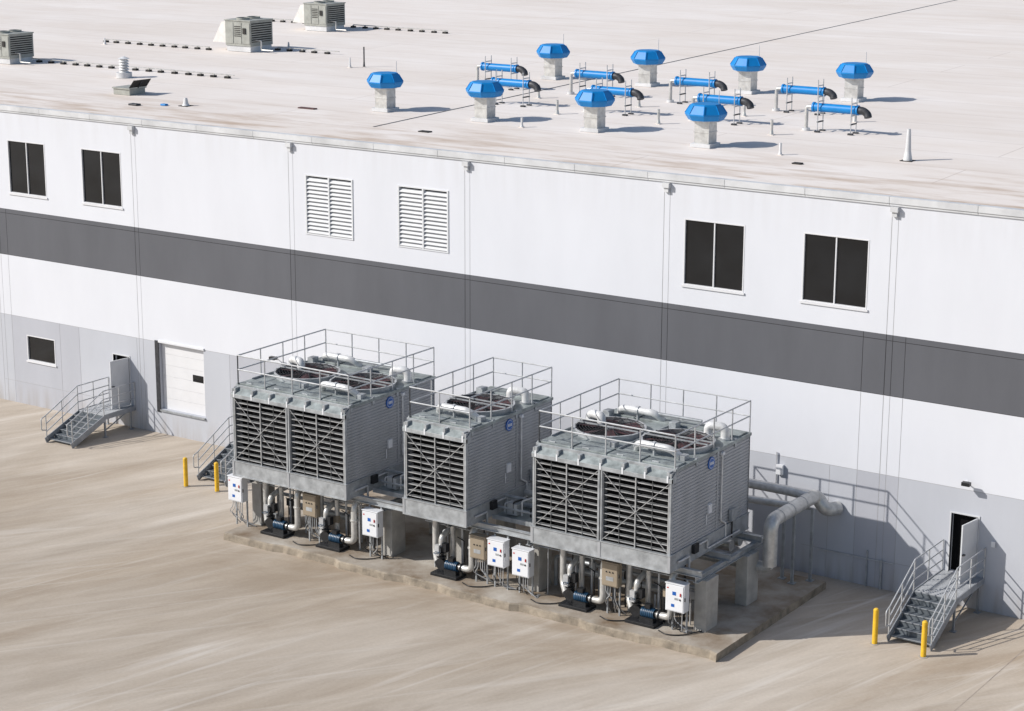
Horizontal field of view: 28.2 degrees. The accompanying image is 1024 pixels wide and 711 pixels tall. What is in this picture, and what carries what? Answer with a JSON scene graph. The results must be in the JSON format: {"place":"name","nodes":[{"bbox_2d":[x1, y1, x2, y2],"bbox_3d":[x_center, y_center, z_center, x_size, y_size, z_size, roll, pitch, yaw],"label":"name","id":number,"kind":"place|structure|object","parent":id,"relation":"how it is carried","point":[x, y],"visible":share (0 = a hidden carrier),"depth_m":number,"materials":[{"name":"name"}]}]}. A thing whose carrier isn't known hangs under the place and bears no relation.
{"place":"outdoors","nodes":[
{"label":"outdoors","id":0,"kind":"place"},
{"bbox_2d":[40,377,135,448],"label":"metal staircase","id":1,"kind":"structure","parent":0,"point":[75,429],"depth_m":87.15,"materials":[{"name":"metal"}]},
{"bbox_2d":[193,416,233,486],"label":"metal staircase","id":2,"kind":"structure","parent":0,"point":[224,458],"depth_m":81.75,"materials":[{"name":"metal"}]},
{"bbox_2d":[298,107,316,109],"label":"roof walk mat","id":3,"kind":"object","parent":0,"point":[308,108],"visible":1,"depth_m":87.51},
{"bbox_2d":[0,112,1023,619],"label":"walls","id":4,"kind":"structure","parent":0,"point":[892,418],"depth_m":74.37,"materials":[{"name":"grey paint"}]},
{"bbox_2d":[154,340,205,419],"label":"dock frame","id":5,"kind":"object","parent":4,"relation":"attached to","point":[157,367],"visible":1,"depth_m":87.24,"materials":[{"name":"metal"}]},
{"bbox_2d":[162,343,205,416],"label":"dock door","id":6,"kind":"structure","parent":5,"relation":"in","point":[183,380],"depth_m":86.85,"materials":[{"name":"white metal"}]},
{"bbox_2d":[305,174,448,252],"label":"wall louvers","id":7,"kind":"object","parent":4,"relation":"attached to","point":[326,214],"depth_m":78.43,"materials":[{"name":"white metal"}]},
{"bbox_2d":[7,140,869,366],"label":"windows","id":8,"kind":"structure","parent":4,"relation":"attached to","point":[834,271],"depth_m":71.02,"materials":[{"name":"black glass"}]},
{"bbox_2d":[0,0,1023,208],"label":"roof","id":9,"kind":"structure","parent":4,"relation":"attached to","point":[944,82],"depth_m":96.83,"materials":[{"name":"concrete"}]},
{"bbox_2d":[0,29,33,63],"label":"rooftop hvac unit","id":10,"kind":"object","parent":9,"relation":"on","point":[16,46],"visible":1,"depth_m":103.92,"materials":[{"name":"white metal"}]},
{"bbox_2d":[116,56,131,78],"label":"louvered relief vent","id":11,"kind":"object","parent":9,"relation":"on","point":[123,73],"visible":1,"depth_m":97.98,"materials":[{"name":"white metal"}]},
{"bbox_2d":[112,79,150,95],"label":"roof hatch","id":12,"kind":"object","parent":9,"relation":"on","point":[135,87],"visible":1,"depth_m":92.39,"materials":[{"name":"white metal"}]},
{"bbox_2d":[31,58,234,78],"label":"roof pipe run","id":13,"kind":"object","parent":9,"relation":"on","point":[99,65],"visible":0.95,"depth_m":100.87,"materials":[{"name":"metal"}]},
{"bbox_2d":[128,103,140,105],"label":"roof drain cover","id":14,"kind":"object","parent":9,"relation":"on","point":[135,104],"visible":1,"depth_m":89.08,"materials":[{"name":"grey metal"}]},
{"bbox_2d":[103,39,211,49],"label":"roof pipe run","id":15,"kind":"object","parent":9,"relation":"on","point":[163,45],"visible":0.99,"depth_m":110.83,"materials":[{"name":"metal"}]},
{"bbox_2d":[179,98,193,106],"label":"vent pipe","id":16,"kind":"object","parent":9,"relation":"on","point":[185,103],"visible":1,"depth_m":88.70,"materials":[{"name":"white metal"}]},
{"bbox_2d":[213,16,272,51],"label":"rooftop hvac unit","id":17,"kind":"object","parent":9,"relation":"on","point":[248,34],"visible":1,"depth_m":107.94,"materials":[{"name":"white metal"}]},
{"bbox_2d":[272,18,303,23],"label":"roof pipe run","id":18,"kind":"object","parent":9,"relation":"on","point":[282,20],"visible":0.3,"depth_m":122.52,"materials":[{"name":"white metal"}]},
{"bbox_2d":[275,47,339,53],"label":"roof pipe run","id":19,"kind":"object","parent":9,"relation":"on","point":[291,49],"visible":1,"depth_m":107.50,"materials":[{"name":"white metal"}]},
{"bbox_2d":[293,0,346,31],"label":"rooftop hvac unit","id":20,"kind":"object","parent":9,"relation":"on","point":[325,15],"visible":1,"depth_m":117.32,"materials":[{"name":"white metal"}]},
{"bbox_2d":[363,47,364,66],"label":"vent pipe","id":21,"kind":"object","parent":9,"relation":"on","point":[363,56],"visible":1,"depth_m":101.08,"materials":[{"name":"metal"}]},
{"bbox_2d":[367,61,402,111],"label":"roof ventilator","id":22,"kind":"object","parent":9,"relation":"on","point":[384,84],"visible":1,"depth_m":86.26,"materials":[{"name":"blue metal"}]},
{"bbox_2d":[351,24,447,33],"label":"roof pipe run","id":23,"kind":"object","parent":9,"relation":"on","point":[398,29],"visible":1,"depth_m":117.26,"materials":[{"name":"white metal"}]},
{"bbox_2d":[466,69,503,122],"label":"roof ventilator","id":24,"kind":"object","parent":9,"relation":"on","point":[484,94],"visible":1,"depth_m":83.23,"materials":[{"name":"blue metal"}]},
{"bbox_2d":[476,55,527,89],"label":"horizontal filter pipe","id":25,"kind":"object","parent":9,"relation":"on","point":[491,67],"visible":0.88,"depth_m":92.79,"materials":[{"name":"blue metal"}]},
{"bbox_2d":[489,70,540,106],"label":"horizontal filter pipe","id":26,"kind":"object","parent":9,"relation":"on","point":[529,84],"visible":0.77,"depth_m":87.47,"materials":[{"name":"blue metal"}]},
{"bbox_2d":[537,34,569,79],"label":"roof ventilator","id":27,"kind":"object","parent":9,"relation":"on","point":[552,55],"visible":1,"depth_m":95.68,"materials":[{"name":"blue metal"}]},
{"bbox_2d":[555,100,559,114],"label":"vent pipe","id":28,"kind":"object","parent":9,"relation":"on","point":[557,108],"visible":1,"depth_m":85.15,"materials":[{"name":"metal"}]},
{"bbox_2d":[575,78,614,132],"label":"roof ventilator","id":29,"kind":"object","parent":9,"relation":"on","point":[594,103],"visible":1,"depth_m":80.33,"materials":[{"name":"blue metal"}]},
{"bbox_2d":[567,62,624,96],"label":"horizontal filter pipe","id":30,"kind":"object","parent":9,"relation":"on","point":[612,76],"visible":0.91,"depth_m":90.11,"materials":[{"name":"blue metal"}]},
{"bbox_2d":[583,77,643,115],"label":"horizontal filter pipe","id":31,"kind":"object","parent":9,"relation":"on","point":[631,92],"visible":0.69,"depth_m":84.64,"materials":[{"name":"blue metal"}]},
{"bbox_2d":[631,41,664,86],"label":"roof ventilator","id":32,"kind":"object","parent":9,"relation":"on","point":[647,61],"visible":1,"depth_m":92.98,"materials":[{"name":"blue metal"}]},
{"bbox_2d":[655,109,661,124],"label":"vent pipe","id":33,"kind":"object","parent":9,"relation":"on","point":[658,117],"visible":1,"depth_m":82.28,"materials":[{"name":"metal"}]},
{"bbox_2d":[667,69,727,103],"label":"horizontal filter pipe","id":34,"kind":"object","parent":9,"relation":"on","point":[714,83],"visible":0.97,"depth_m":87.36,"materials":[{"name":"blue metal"}]},
{"bbox_2d":[685,91,726,148],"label":"roof ventilator","id":35,"kind":"object","parent":9,"relation":"on","point":[705,117],"visible":1,"depth_m":76.43,"materials":[{"name":"blue metal"}]},
{"bbox_2d":[689,85,753,124],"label":"horizontal filter pipe","id":36,"kind":"object","parent":9,"relation":"on","point":[739,102],"visible":0.82,"depth_m":82.01,"materials":[{"name":"blue metal"}]},
{"bbox_2d":[742,105,745,116],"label":"vent pipe","id":37,"kind":"object","parent":9,"relation":"on","point":[744,111],"visible":0.82,"depth_m":84.08,"materials":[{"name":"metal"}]},
{"bbox_2d":[730,45,766,94],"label":"roof ventilator","id":38,"kind":"object","parent":9,"relation":"on","point":[748,68],"visible":0.98,"depth_m":90.30,"materials":[{"name":"blue metal"}]},
{"bbox_2d":[767,119,775,135],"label":"vent pipe","id":39,"kind":"object","parent":9,"relation":"on","point":[771,128],"visible":1,"depth_m":79.30,"materials":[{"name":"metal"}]},
{"bbox_2d":[777,143,783,155],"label":"vent pipe","id":40,"kind":"object","parent":9,"relation":"on","point":[780,149],"visible":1,"depth_m":74.83,"materials":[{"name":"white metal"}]},
{"bbox_2d":[772,77,836,114],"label":"horizontal filter pipe","id":41,"kind":"object","parent":9,"relation":"on","point":[792,89],"visible":0.96,"depth_m":84.57,"materials":[{"name":"blue metal"}]},
{"bbox_2d":[802,94,871,134],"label":"horizontal filter pipe","id":42,"kind":"object","parent":9,"relation":"on","point":[823,107],"visible":1,"depth_m":79.43,"materials":[{"name":"blue metal"}]},
{"bbox_2d":[836,52,873,101],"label":"roof ventilator","id":43,"kind":"object","parent":9,"relation":"on","point":[854,75],"visible":1,"depth_m":87.61,"materials":[{"name":"blue metal"}]},
{"bbox_2d":[899,129,914,161],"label":"vent pipe","id":44,"kind":"object","parent":9,"relation":"on","point":[907,157],"visible":1,"depth_m":73.25,"materials":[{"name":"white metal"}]},
{"bbox_2d":[0,104,1023,219],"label":"coping","id":45,"kind":"object","parent":4,"relation":"on","point":[949,206],"visible":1,"depth_m":73.82,"materials":[{"name":"white metal"}]},
{"bbox_2d":[127,126,899,216],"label":"scupper boxes","id":46,"kind":"object","parent":4,"relation":"attached to","point":[894,210],"visible":1,"depth_m":75.84,"materials":[{"name":"white metal"}]},
{"bbox_2d":[109,358,977,583],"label":"door leaves","id":47,"kind":"object","parent":4,"relation":"attached to","point":[119,372],"visible":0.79,"depth_m":67.56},
{"bbox_2d":[112,353,979,576],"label":"door frames","id":48,"kind":"structure","parent":4,"relation":"attached to","point":[949,546],"depth_m":67.91,"materials":[{"name":"metal"}]},
{"bbox_2d":[269,356,970,486],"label":"wall lamps","id":49,"kind":"object","parent":4,"relation":"attached to","point":[965,483],"depth_m":66.85,"materials":[{"name":"grey metal"}]},
{"bbox_2d":[775,452,994,589],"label":"wall conduits","id":50,"kind":"object","parent":4,"relation":"attached to","point":[779,469],"depth_m":69.96,"materials":[{"name":"metal"}]},
{"bbox_2d":[0,398,1023,710],"bbox_3d":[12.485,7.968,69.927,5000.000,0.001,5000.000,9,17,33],"label":"ground","id":51,"kind":"structure","parent":0,"point":[132,578],"depth_m":65.40,"materials":[{"name":"concrete"}]},
{"bbox_2d":[182,457,189,487],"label":"yellow bollard","id":52,"kind":"object","parent":51,"relation":"on","point":[185,471],"visible":1,"depth_m":80.52,"materials":[{"name":"metal"}]},
{"bbox_2d":[213,462,220,492],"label":"yellow bollard","id":53,"kind":"object","parent":51,"relation":"on","point":[216,474],"visible":1,"depth_m":79.90,"materials":[{"name":"metal"}]},
{"bbox_2d":[224,490,825,661],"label":"concrete pad","id":54,"kind":"object","parent":51,"relation":"on","point":[735,627],"visible":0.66,"depth_m":69.05,"materials":[{"name":"beige concrete"}]},
{"bbox_2d":[227,473,255,526],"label":"control cabinet","id":55,"kind":"object","parent":54,"relation":"on","point":[238,489],"visible":0.96,"depth_m":74.69,"materials":[{"name":"white metal"}]},
{"bbox_2d":[260,482,302,538],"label":"water pump","id":56,"kind":"object","parent":54,"relation":"on","point":[279,526],"visible":0.94,"depth_m":74.14,"materials":[{"name":"black paint"}]},
{"bbox_2d":[302,492,322,542],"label":"junction cabinet","id":57,"kind":"object","parent":54,"relation":"on","point":[311,504],"visible":0.98,"depth_m":72.96,"materials":[{"name":"beige metal"}]},
{"bbox_2d":[315,494,363,552],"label":"water pump","id":58,"kind":"object","parent":54,"relation":"on","point":[334,540],"visible":0.95,"depth_m":72.72,"materials":[{"name":"black paint"}]},
{"bbox_2d":[361,505,388,558],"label":"control cabinet","id":59,"kind":"object","parent":54,"relation":"on","point":[372,521],"visible":1,"depth_m":71.32,"materials":[{"name":"white metal"}]},
{"bbox_2d":[430,521,478,580],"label":"water pump","id":60,"kind":"object","parent":54,"relation":"on","point":[451,568],"visible":0.98,"depth_m":70.00,"materials":[{"name":"black paint"}]},
{"bbox_2d":[469,530,493,583],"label":"junction cabinet","id":61,"kind":"object","parent":54,"relation":"on","point":[478,546],"visible":1,"depth_m":69.00,"materials":[{"name":"beige metal"}]},
{"bbox_2d":[487,533,516,589],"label":"control cabinet","id":62,"kind":"object","parent":54,"relation":"on","point":[498,552],"visible":1,"depth_m":68.42,"materials":[{"name":"white metal"}]},
{"bbox_2d":[248,469,762,635],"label":"tower support frame","id":63,"kind":"object","parent":54,"relation":"on","point":[703,596],"visible":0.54,"depth_m":68.76,"materials":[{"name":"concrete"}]},
{"bbox_2d":[231,329,435,500],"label":"cooling tower","id":64,"kind":"structure","parent":63,"relation":"on","point":[328,424],"depth_m":72.63,"materials":[{"name":"metal"}]},
{"bbox_2d":[402,357,552,527],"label":"cooling tower","id":65,"kind":"structure","parent":63,"relation":"on","point":[468,459],"depth_m":69.32,"materials":[{"name":"metal"}]},
{"bbox_2d":[530,378,751,573],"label":"cooling tower","id":66,"kind":"structure","parent":63,"relation":"on","point":[645,488],"depth_m":65.72,"materials":[{"name":"metal"}]},
{"bbox_2d":[511,543,540,597],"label":"control cabinet","id":67,"kind":"object","parent":54,"relation":"on","point":[523,561],"visible":1,"depth_m":67.91,"materials":[{"name":"white metal"}]},
{"bbox_2d":[558,549,606,612],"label":"water pump","id":68,"kind":"object","parent":54,"relation":"on","point":[580,598],"visible":0.94,"depth_m":67.16,"materials":[{"name":"black paint"}]},
{"bbox_2d":[601,559,625,615],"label":"junction cabinet","id":69,"kind":"object","parent":54,"relation":"on","point":[612,574],"visible":0.98,"depth_m":66.13,"materials":[{"name":"beige paint"}]},
{"bbox_2d":[624,564,678,628],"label":"water pump","id":70,"kind":"object","parent":54,"relation":"on","point":[647,614],"visible":0.94,"depth_m":65.79,"materials":[{"name":"black paint"}]},
{"bbox_2d":[665,579,691,632],"bbox_3d":[5.302,7.993,64.926,0.797,1.790,0.524,9,17,33],"label":"control cabinet","id":71,"kind":"object","parent":54,"relation":"on","point":[677,596],"visible":1,"depth_m":64.69,"materials":[{"name":"white paint"}]},
{"bbox_2d":[698,478,842,584],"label":"insulated water pipe","id":72,"kind":"object","parent":54,"relation":"on","point":[801,502],"visible":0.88,"depth_m":69.25,"materials":[{"name":"metal"}]},
{"bbox_2d":[870,608,878,644],"bbox_3d":[11.575,8.614,64.851,0.294,1.200,0.294,9,17,33],"label":"yellow bollard","id":73,"kind":"object","parent":51,"relation":"on","point":[875,626],"visible":1,"depth_m":64.79,"materials":[{"name":"paint"}]},
{"bbox_2d":[918,620,927,657],"bbox_3d":[12.919,8.877,63.819,0.294,1.200,0.294,9,17,33],"label":"yellow bollard","id":74,"kind":"object","parent":51,"relation":"on","point":[924,638],"visible":1,"depth_m":63.76,"materials":[{"name":"paint"}]},
{"bbox_2d":[954,650,1023,710],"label":"ground joint","id":75,"kind":"object","parent":51,"relation":"on","point":[988,680],"depth_m":62.13,"materials":[{"name":"beige concrete"}]},
{"bbox_2d":[373,0,954,126],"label":"roof expansion joint","id":76,"kind":"object","parent":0,"point":[658,64],"visible":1,"depth_m":102.02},
{"bbox_2d":[885,539,985,650],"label":"metal staircase","id":77,"kind":"structure","parent":0,"point":[935,599],"depth_m":65.83,"materials":[{"name":"metal"}]}
]}

